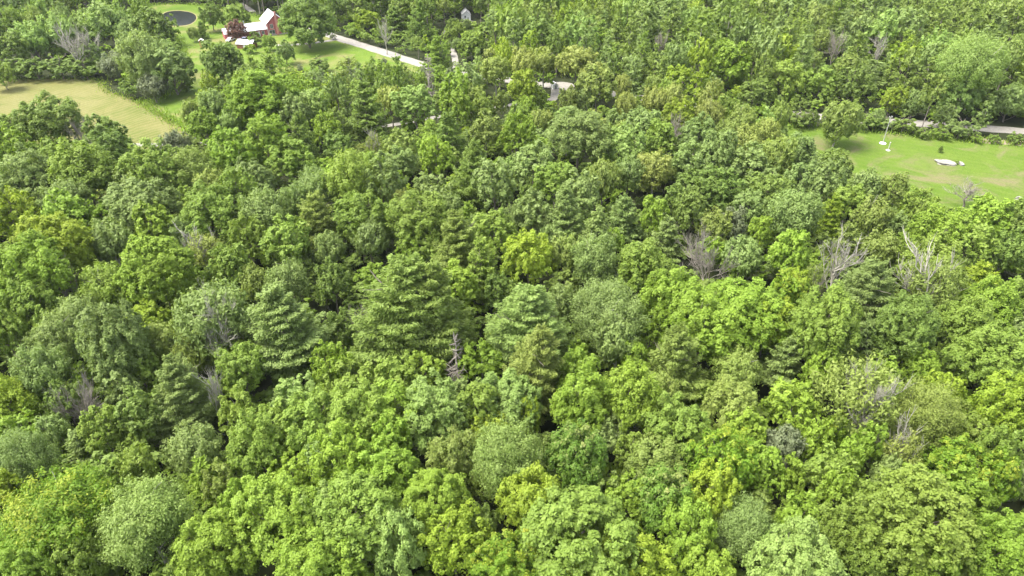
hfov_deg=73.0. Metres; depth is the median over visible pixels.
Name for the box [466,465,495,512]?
broadleaf tree
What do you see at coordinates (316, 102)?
feathery tree
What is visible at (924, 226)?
broadleaf tree
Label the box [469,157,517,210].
broadleaf tree
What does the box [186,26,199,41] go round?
feathery tree
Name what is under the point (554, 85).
shed
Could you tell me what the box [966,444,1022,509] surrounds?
broadleaf tree
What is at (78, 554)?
broadleaf tree
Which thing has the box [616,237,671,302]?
broadleaf tree
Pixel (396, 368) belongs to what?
broadleaf tree
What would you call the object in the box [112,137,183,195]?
broadleaf tree
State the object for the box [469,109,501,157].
broadleaf tree
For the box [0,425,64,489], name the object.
feathery tree
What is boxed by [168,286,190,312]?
broadleaf tree
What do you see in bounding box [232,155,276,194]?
broadleaf tree
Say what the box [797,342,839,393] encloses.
broadleaf tree
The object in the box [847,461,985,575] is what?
broadleaf tree
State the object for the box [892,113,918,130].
shrub
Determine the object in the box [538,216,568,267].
feathery tree
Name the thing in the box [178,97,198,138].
feathery tree
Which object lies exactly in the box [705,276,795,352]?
broadleaf tree
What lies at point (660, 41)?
dead tree
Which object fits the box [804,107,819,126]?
broadleaf tree
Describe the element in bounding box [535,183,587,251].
pine tree
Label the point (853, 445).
broadleaf tree
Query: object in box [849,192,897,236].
feathery tree
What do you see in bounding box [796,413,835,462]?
broadleaf tree
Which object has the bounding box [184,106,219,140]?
broadleaf tree
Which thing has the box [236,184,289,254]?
feathery tree
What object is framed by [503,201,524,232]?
feathery tree
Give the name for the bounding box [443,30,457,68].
side lane
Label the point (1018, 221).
broadleaf tree
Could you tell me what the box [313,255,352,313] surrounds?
broadleaf tree
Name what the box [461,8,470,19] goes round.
white house
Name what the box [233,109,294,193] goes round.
broadleaf tree
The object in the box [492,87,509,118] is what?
broadleaf tree
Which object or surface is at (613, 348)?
feathery tree
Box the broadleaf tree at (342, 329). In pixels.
[323,306,357,353]
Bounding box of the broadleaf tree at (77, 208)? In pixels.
[40,187,108,235]
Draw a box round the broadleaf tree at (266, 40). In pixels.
[261,34,277,49]
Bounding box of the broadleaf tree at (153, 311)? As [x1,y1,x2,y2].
[126,297,173,328]
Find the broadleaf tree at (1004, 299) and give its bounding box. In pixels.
[958,273,1022,330]
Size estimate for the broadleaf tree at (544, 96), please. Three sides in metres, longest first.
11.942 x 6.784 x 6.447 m
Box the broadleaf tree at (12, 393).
[0,372,45,434]
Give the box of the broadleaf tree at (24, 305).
[2,275,59,331]
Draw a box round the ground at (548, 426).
[0,0,1023,575]
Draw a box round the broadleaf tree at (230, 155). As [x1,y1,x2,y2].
[202,124,256,177]
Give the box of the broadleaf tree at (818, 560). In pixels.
[741,514,849,575]
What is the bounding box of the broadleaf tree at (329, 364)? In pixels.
[309,339,356,393]
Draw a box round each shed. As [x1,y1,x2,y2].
[235,39,256,48]
[551,81,557,88]
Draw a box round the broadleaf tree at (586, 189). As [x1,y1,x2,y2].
[555,167,602,216]
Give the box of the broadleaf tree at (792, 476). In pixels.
[768,451,806,501]
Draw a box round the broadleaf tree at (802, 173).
[783,160,819,195]
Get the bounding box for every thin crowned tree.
[166,276,252,359]
[172,221,223,280]
[363,126,383,153]
[800,348,913,434]
[802,262,829,292]
[879,405,928,465]
[890,226,977,311]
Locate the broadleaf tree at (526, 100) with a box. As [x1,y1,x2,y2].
[520,94,536,115]
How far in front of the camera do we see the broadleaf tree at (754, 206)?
141.18 m
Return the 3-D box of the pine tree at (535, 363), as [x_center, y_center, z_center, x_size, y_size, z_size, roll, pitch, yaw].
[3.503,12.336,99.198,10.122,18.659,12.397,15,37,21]
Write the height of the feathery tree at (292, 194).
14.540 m
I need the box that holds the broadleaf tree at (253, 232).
[226,211,269,265]
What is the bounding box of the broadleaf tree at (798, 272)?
[779,265,810,302]
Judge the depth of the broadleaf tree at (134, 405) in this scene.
91.96 m
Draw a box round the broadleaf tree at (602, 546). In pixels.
[562,532,627,575]
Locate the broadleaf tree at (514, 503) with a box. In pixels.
[494,459,562,530]
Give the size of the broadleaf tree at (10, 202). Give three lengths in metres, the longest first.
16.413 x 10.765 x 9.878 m
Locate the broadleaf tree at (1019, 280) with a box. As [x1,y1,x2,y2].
[1002,275,1023,313]
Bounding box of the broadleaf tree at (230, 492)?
[216,477,256,527]
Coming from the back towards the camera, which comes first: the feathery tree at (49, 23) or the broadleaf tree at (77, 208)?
the feathery tree at (49, 23)
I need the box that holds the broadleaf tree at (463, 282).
[440,258,480,306]
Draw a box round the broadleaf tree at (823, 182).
[803,155,848,202]
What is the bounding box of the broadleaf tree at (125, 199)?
[94,176,183,255]
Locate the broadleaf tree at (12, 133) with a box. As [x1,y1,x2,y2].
[0,121,38,173]
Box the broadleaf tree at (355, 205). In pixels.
[330,189,391,261]
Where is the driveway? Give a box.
[275,39,334,45]
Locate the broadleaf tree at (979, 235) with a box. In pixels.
[944,215,1001,268]
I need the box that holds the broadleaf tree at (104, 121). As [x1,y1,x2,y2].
[79,113,128,144]
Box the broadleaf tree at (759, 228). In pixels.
[745,215,776,247]
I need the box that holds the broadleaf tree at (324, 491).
[290,478,340,526]
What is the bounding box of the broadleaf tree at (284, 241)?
[258,213,312,266]
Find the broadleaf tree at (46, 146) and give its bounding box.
[33,135,72,173]
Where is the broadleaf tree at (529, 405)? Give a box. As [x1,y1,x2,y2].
[516,396,541,436]
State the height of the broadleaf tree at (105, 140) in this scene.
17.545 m
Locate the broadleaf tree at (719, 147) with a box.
[701,128,742,178]
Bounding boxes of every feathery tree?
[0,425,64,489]
[0,458,125,575]
[5,19,51,59]
[7,342,77,423]
[23,308,83,376]
[30,409,73,461]
[34,177,99,215]
[35,9,77,55]
[44,290,98,338]
[69,6,90,31]
[75,259,135,308]
[79,0,135,45]
[85,211,133,266]
[88,256,113,267]
[92,470,198,575]
[96,50,123,78]
[109,440,162,492]
[111,15,143,41]
[111,26,169,85]
[111,163,154,192]
[119,140,147,168]
[136,72,169,102]
[147,318,182,363]
[156,129,195,157]
[160,419,225,485]
[162,144,217,190]
[170,333,211,377]
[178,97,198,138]
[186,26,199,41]
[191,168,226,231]
[196,88,230,116]
[215,108,242,134]
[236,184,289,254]
[238,262,267,303]
[260,256,312,302]
[279,178,308,216]
[293,163,337,205]
[298,87,330,142]
[303,428,354,489]
[313,229,347,267]
[320,146,380,203]
[349,217,389,264]
[360,149,385,170]
[391,187,410,215]
[439,190,464,221]
[468,414,546,501]
[480,55,510,95]
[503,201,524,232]
[509,43,535,95]
[529,107,550,130]
[532,46,556,89]
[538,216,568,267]
[547,281,573,320]
[549,232,578,283]
[554,44,598,88]
[566,272,654,353]
[568,229,620,283]
[575,85,598,110]
[578,61,603,84]
[585,153,622,215]
[590,315,638,368]
[596,413,631,460]
[614,155,646,193]
[615,73,632,97]
[615,89,637,116]
[637,148,676,195]
[640,85,666,112]
[652,375,679,409]
[663,81,683,106]
[694,94,725,126]
[694,206,732,260]
[709,344,763,396]
[711,490,779,568]
[714,117,741,148]
[720,234,764,284]
[725,102,756,130]
[732,122,765,152]
[755,116,780,139]
[762,132,798,191]
[762,185,827,234]
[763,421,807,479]
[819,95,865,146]
[843,167,882,219]
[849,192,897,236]
[856,226,904,265]
[865,400,904,462]
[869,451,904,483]
[872,108,886,127]
[891,375,971,450]
[899,86,928,117]
[932,31,1017,108]
[986,80,1023,121]
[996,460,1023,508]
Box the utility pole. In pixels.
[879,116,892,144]
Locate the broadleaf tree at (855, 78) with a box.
[834,62,877,106]
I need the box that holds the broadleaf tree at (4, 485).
[0,466,34,518]
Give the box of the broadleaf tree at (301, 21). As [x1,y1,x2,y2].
[276,0,339,47]
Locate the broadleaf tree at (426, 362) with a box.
[403,349,447,386]
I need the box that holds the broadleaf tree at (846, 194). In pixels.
[825,183,867,236]
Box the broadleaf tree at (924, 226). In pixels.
[900,202,972,251]
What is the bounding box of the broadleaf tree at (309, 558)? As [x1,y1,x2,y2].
[263,526,373,575]
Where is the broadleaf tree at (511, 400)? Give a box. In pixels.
[471,367,543,429]
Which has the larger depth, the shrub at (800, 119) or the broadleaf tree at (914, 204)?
the shrub at (800, 119)
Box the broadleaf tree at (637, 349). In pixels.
[618,340,650,374]
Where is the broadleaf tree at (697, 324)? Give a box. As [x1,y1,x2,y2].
[662,290,745,366]
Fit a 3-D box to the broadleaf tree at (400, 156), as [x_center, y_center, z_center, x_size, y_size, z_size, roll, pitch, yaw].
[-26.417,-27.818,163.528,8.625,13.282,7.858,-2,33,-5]
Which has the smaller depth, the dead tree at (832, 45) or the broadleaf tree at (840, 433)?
the broadleaf tree at (840, 433)
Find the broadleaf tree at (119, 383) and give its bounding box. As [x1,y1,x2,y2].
[93,364,148,409]
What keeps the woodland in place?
on the ground at (548, 426)
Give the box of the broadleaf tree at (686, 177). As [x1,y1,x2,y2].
[664,166,717,231]
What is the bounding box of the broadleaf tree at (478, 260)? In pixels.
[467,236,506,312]
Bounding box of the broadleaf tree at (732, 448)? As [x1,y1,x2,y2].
[684,423,761,494]
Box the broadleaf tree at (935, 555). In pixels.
[880,529,962,575]
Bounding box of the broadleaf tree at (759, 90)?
[736,77,777,107]
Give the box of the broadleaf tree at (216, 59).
[198,39,247,83]
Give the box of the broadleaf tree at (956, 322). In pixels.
[935,294,995,349]
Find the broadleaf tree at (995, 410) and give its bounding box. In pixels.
[966,369,1023,438]
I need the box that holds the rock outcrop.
[934,159,964,165]
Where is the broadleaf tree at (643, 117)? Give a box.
[617,105,661,147]
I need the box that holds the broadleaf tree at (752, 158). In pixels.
[725,141,780,192]
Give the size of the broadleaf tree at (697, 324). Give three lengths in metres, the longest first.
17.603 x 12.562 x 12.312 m
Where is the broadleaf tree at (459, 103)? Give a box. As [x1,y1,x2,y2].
[437,85,477,127]
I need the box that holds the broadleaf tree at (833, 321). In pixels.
[784,279,864,382]
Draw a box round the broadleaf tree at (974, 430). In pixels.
[942,410,1008,455]
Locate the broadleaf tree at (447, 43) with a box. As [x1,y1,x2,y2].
[441,39,450,51]
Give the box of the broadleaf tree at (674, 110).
[660,94,694,130]
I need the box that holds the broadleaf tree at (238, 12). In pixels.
[220,2,251,23]
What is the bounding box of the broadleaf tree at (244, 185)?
[218,164,261,225]
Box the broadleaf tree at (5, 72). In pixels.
[0,62,16,89]
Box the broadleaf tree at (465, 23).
[461,18,470,30]
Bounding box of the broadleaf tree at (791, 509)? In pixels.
[773,489,826,536]
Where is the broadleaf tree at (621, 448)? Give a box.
[613,431,643,473]
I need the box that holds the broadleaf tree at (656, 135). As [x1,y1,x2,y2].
[643,118,677,156]
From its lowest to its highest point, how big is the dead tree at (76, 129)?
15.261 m
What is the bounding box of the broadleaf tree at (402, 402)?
[355,378,421,446]
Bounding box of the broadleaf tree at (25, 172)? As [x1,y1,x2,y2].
[0,142,56,209]
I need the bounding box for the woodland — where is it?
[0,0,1023,575]
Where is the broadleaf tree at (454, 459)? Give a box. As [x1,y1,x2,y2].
[424,424,487,487]
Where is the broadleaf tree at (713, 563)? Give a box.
[676,537,736,575]
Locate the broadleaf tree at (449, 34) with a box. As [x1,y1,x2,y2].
[441,27,456,45]
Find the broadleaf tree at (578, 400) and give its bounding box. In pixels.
[549,362,618,440]
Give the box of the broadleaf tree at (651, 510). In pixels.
[628,461,695,544]
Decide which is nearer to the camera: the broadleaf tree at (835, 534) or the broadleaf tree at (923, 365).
the broadleaf tree at (835, 534)
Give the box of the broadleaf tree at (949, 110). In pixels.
[933,104,959,124]
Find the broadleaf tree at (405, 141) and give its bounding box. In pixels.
[381,126,416,183]
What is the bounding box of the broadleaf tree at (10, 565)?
[0,545,60,575]
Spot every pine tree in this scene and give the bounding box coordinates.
[147,351,222,443]
[196,20,209,39]
[239,101,255,132]
[240,278,336,378]
[288,109,323,167]
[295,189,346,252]
[325,107,356,142]
[345,81,392,139]
[345,251,479,381]
[377,5,410,39]
[402,0,433,44]
[422,34,455,75]
[430,111,467,163]
[431,208,495,283]
[446,137,488,207]
[479,282,581,364]
[501,322,566,425]
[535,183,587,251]
[576,203,616,252]
[605,193,646,243]
[637,214,688,265]
[646,321,711,402]
[751,335,804,390]
[811,191,843,242]
[820,221,863,278]
[823,256,900,348]
[844,315,889,369]
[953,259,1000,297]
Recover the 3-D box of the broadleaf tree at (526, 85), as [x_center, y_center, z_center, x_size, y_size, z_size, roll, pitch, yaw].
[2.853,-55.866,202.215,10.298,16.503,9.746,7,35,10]
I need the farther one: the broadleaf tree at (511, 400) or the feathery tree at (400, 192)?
the feathery tree at (400, 192)
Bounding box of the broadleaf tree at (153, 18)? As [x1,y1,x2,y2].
[132,5,178,40]
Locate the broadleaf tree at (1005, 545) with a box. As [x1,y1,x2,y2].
[951,507,1023,575]
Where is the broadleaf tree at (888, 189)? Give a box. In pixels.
[877,171,910,208]
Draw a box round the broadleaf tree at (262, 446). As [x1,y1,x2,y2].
[225,406,295,481]
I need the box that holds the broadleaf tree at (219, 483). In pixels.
[200,457,244,512]
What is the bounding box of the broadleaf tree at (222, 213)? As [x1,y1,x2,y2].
[176,179,243,242]
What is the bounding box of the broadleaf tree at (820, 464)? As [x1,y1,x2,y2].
[803,441,860,506]
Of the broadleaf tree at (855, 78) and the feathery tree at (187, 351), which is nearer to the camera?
the feathery tree at (187, 351)
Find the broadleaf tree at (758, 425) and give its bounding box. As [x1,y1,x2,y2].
[721,399,767,452]
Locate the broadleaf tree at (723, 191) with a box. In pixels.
[691,164,745,214]
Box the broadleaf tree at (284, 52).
[275,38,295,63]
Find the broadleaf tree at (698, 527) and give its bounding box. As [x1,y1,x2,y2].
[676,515,703,536]
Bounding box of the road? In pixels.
[309,28,1023,133]
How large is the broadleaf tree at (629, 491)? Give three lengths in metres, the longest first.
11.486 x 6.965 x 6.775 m
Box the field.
[0,79,186,148]
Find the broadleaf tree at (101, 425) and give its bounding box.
[76,403,128,457]
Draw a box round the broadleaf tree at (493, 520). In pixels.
[465,501,501,559]
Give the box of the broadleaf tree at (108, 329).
[73,298,151,384]
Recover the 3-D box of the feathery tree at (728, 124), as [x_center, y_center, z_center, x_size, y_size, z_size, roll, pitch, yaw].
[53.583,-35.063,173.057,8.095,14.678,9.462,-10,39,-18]
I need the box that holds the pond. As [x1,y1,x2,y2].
[163,11,195,25]
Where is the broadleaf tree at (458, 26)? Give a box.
[452,20,465,37]
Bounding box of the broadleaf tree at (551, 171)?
[533,161,577,207]
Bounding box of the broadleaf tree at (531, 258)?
[500,228,558,284]
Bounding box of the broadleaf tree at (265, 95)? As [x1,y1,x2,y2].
[220,68,300,125]
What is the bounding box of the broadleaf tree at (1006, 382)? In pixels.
[983,381,1022,426]
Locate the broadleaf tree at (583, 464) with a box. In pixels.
[541,417,608,489]
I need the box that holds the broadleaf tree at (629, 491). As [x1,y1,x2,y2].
[604,468,649,530]
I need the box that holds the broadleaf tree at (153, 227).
[132,199,175,246]
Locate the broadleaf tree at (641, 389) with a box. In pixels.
[602,358,662,433]
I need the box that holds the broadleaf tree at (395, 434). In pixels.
[369,414,415,468]
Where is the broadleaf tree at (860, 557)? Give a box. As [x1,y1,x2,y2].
[839,514,897,575]
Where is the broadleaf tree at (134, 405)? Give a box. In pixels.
[108,385,166,447]
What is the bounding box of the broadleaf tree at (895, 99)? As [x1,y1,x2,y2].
[876,85,911,114]
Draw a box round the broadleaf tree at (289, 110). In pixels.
[277,90,314,132]
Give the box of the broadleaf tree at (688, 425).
[639,390,710,475]
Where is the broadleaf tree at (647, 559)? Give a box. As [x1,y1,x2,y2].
[611,523,679,575]
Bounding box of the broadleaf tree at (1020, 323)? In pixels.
[1000,307,1023,348]
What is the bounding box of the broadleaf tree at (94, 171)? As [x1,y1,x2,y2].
[42,135,120,217]
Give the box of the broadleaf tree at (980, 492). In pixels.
[946,464,1000,520]
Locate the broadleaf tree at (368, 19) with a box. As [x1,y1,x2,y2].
[353,9,381,32]
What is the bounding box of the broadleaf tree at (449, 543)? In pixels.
[416,498,495,575]
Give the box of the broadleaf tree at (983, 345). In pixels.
[940,319,1023,409]
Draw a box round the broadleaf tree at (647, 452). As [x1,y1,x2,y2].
[620,431,688,492]
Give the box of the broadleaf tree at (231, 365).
[212,340,265,401]
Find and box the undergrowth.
[0,0,1023,575]
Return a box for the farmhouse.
[221,9,286,39]
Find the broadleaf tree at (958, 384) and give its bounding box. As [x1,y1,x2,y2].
[918,369,967,429]
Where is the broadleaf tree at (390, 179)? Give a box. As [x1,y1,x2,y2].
[359,149,408,211]
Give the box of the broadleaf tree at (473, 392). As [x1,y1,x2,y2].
[456,380,503,430]
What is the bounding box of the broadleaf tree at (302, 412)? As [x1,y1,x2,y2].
[278,382,349,456]
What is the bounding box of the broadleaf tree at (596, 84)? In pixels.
[574,63,617,111]
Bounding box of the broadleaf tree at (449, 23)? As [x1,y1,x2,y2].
[444,17,456,30]
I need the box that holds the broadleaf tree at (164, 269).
[111,234,208,316]
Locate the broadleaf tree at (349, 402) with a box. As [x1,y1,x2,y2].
[324,376,399,446]
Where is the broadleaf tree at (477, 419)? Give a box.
[462,410,509,448]
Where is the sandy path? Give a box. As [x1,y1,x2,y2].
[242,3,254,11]
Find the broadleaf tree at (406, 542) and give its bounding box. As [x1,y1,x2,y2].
[368,504,428,575]
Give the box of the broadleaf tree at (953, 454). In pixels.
[919,432,993,511]
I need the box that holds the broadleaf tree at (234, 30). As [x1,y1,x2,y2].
[224,18,249,38]
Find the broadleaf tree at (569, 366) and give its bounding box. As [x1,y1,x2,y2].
[553,347,601,390]
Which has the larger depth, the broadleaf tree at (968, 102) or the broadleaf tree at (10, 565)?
the broadleaf tree at (968, 102)
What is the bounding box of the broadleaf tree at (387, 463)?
[343,435,422,505]
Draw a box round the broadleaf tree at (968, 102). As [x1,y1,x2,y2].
[934,71,985,115]
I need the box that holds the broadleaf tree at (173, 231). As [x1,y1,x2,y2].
[167,216,203,272]
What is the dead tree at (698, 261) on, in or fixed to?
on the ground at (548, 426)
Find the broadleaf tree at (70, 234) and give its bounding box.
[7,210,98,289]
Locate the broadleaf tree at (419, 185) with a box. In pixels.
[411,171,454,207]
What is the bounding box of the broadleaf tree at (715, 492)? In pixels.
[678,457,743,527]
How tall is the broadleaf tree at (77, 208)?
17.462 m
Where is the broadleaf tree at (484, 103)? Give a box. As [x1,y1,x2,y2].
[469,92,494,118]
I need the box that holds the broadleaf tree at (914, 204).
[894,186,939,221]
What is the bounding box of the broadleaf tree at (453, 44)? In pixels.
[450,38,460,50]
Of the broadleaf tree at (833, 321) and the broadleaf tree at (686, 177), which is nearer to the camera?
the broadleaf tree at (833, 321)
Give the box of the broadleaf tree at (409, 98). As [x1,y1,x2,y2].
[389,84,439,134]
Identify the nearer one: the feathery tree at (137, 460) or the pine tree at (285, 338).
the feathery tree at (137, 460)
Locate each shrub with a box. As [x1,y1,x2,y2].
[1,54,31,80]
[14,52,52,78]
[35,54,78,79]
[66,53,99,78]
[178,83,193,91]
[242,43,256,53]
[247,33,261,42]
[248,29,260,36]
[309,54,328,69]
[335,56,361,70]
[790,110,813,130]
[859,113,881,131]
[879,115,894,130]
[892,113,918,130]
[915,127,932,139]
[929,127,952,139]
[938,117,981,138]
[968,132,983,142]
[987,134,1001,142]
[1007,131,1023,142]
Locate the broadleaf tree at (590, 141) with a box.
[542,106,613,168]
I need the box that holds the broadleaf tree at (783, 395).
[757,376,822,435]
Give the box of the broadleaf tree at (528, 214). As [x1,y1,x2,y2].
[513,186,550,235]
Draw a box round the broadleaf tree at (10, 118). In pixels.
[0,113,39,144]
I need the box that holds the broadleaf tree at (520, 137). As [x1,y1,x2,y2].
[494,108,536,156]
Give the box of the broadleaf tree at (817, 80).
[800,64,839,100]
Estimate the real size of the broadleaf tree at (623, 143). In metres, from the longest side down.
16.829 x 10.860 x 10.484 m
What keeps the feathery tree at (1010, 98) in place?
on the ground at (548, 426)
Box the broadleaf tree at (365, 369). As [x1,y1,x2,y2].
[318,357,375,397]
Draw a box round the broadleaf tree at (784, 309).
[742,296,794,357]
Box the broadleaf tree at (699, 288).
[658,276,720,329]
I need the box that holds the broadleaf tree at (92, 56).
[71,38,106,69]
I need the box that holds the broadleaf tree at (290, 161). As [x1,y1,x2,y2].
[263,134,315,182]
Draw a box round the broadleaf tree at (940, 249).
[894,230,966,283]
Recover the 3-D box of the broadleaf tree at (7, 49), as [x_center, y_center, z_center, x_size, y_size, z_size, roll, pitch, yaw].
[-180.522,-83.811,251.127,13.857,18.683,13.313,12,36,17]
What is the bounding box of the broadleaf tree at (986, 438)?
[973,424,1023,464]
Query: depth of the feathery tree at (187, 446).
86.68 m
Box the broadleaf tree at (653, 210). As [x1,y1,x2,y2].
[639,194,669,236]
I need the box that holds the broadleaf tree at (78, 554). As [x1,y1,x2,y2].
[43,520,117,575]
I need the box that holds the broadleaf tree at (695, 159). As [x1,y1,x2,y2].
[671,137,713,180]
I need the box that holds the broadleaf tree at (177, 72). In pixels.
[145,42,197,94]
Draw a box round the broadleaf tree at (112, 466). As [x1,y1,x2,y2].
[83,458,138,510]
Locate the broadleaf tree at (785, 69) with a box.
[758,57,807,97]
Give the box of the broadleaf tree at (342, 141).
[322,128,351,160]
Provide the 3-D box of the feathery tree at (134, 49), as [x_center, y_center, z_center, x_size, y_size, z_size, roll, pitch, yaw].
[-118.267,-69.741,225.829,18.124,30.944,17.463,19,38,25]
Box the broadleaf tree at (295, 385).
[269,370,320,424]
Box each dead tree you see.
[42,367,101,440]
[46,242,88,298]
[52,19,83,77]
[65,117,90,140]
[70,20,100,73]
[192,365,233,436]
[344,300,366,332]
[375,15,393,54]
[424,55,436,104]
[445,332,466,381]
[654,30,669,54]
[664,112,684,144]
[676,220,741,287]
[817,222,873,287]
[822,29,849,64]
[865,33,889,70]
[943,175,990,206]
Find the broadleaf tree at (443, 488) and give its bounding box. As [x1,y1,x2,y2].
[398,467,471,532]
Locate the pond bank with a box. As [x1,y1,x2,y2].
[162,10,196,26]
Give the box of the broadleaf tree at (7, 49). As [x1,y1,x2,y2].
[0,29,37,64]
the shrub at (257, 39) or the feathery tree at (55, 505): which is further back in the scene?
the shrub at (257, 39)
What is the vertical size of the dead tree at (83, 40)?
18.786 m
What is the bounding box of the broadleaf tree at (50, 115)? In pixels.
[11,89,92,143]
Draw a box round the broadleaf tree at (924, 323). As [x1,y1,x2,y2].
[868,289,942,367]
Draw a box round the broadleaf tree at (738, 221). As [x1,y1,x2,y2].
[722,205,747,240]
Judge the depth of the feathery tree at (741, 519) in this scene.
76.37 m
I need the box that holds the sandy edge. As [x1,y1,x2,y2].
[982,138,1023,145]
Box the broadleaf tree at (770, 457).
[743,439,785,502]
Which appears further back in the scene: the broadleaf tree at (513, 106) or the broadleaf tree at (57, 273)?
the broadleaf tree at (513, 106)
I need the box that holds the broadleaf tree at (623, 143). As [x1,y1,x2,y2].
[603,121,645,163]
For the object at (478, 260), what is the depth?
120.89 m
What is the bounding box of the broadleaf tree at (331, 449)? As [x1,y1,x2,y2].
[306,417,370,510]
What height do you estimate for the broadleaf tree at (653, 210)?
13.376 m
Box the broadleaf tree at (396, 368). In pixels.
[370,349,422,411]
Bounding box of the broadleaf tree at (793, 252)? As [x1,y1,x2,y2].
[763,229,812,275]
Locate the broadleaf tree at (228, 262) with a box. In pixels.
[204,242,253,288]
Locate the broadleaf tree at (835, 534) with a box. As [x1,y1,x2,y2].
[812,497,863,560]
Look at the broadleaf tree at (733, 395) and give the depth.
93.19 m
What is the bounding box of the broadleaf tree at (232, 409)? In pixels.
[217,384,258,437]
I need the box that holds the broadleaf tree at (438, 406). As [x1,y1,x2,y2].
[403,367,468,456]
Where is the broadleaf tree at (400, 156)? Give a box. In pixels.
[384,144,417,177]
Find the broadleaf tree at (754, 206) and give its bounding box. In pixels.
[728,187,769,224]
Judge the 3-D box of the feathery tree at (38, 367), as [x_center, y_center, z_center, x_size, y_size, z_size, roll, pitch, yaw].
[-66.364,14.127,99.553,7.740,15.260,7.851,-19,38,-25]
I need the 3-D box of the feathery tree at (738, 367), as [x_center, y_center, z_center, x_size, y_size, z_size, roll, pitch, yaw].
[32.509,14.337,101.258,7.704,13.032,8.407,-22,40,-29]
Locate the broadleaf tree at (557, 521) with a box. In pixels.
[517,483,645,575]
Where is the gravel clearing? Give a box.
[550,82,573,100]
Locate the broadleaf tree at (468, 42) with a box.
[456,30,486,58]
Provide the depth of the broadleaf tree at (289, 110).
178.09 m
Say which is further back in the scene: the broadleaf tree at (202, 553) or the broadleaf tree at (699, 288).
the broadleaf tree at (699, 288)
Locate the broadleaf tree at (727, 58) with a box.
[700,38,752,91]
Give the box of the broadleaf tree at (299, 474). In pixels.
[267,446,317,487]
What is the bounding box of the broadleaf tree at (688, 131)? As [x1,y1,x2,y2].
[676,111,716,154]
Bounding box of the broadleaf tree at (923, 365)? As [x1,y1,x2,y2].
[898,342,943,386]
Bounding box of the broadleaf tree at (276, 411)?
[256,397,289,441]
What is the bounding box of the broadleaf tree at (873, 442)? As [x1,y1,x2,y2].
[857,420,889,474]
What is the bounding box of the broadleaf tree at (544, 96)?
[532,82,547,109]
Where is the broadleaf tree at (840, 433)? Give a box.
[819,410,847,453]
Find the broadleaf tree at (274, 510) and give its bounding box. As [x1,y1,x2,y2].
[229,470,329,572]
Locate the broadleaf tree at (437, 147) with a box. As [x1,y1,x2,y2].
[418,132,455,183]
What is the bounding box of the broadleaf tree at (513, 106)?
[504,100,529,124]
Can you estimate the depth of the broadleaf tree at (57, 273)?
111.95 m
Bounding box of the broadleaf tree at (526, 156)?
[511,139,559,186]
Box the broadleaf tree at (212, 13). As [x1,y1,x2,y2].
[197,0,224,31]
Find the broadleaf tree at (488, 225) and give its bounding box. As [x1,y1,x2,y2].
[470,206,517,269]
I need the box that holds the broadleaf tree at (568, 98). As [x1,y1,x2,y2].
[557,84,580,109]
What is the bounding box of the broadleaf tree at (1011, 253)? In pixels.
[988,226,1023,275]
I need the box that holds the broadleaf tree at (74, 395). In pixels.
[39,378,87,438]
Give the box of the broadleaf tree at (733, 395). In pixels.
[700,373,765,429]
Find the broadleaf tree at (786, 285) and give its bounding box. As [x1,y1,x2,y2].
[767,267,809,308]
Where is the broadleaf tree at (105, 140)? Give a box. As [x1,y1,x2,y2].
[72,124,133,163]
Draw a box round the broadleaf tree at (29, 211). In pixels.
[22,205,54,224]
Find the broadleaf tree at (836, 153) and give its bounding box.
[815,148,854,182]
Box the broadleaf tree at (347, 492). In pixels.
[300,470,408,575]
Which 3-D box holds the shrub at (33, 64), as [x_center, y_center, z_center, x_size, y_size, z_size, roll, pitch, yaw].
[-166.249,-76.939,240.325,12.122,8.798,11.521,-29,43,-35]
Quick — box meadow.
[784,126,1023,210]
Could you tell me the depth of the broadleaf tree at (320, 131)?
173.44 m
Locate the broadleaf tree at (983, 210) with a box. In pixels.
[957,192,1015,236]
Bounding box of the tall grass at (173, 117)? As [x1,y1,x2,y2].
[6,1,1023,207]
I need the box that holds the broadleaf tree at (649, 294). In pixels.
[635,265,699,342]
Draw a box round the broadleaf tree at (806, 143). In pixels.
[787,130,816,170]
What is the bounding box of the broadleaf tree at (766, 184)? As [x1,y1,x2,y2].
[740,171,796,219]
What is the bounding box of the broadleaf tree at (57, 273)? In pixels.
[0,228,75,317]
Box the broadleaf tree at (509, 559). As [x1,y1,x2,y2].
[466,528,539,575]
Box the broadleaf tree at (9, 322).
[0,304,31,357]
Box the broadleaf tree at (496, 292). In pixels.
[480,271,509,312]
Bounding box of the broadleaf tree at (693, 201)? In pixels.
[672,185,708,249]
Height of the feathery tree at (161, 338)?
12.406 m
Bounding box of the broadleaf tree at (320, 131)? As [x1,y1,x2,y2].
[310,110,342,148]
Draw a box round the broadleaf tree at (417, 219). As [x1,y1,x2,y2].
[385,189,451,254]
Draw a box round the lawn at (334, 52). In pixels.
[131,4,418,128]
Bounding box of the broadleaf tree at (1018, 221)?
[997,205,1023,242]
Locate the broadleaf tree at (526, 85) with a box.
[506,68,538,100]
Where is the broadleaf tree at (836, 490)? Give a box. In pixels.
[815,465,859,522]
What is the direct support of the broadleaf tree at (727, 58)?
on the ground at (548, 426)
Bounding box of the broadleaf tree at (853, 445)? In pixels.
[836,432,870,476]
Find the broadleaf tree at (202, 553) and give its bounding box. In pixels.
[170,506,258,575]
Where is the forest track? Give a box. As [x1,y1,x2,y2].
[70,98,552,147]
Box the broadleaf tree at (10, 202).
[0,185,42,236]
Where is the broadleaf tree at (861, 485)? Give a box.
[834,470,876,522]
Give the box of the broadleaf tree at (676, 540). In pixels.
[657,495,718,575]
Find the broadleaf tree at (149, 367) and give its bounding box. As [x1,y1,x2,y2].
[126,344,164,391]

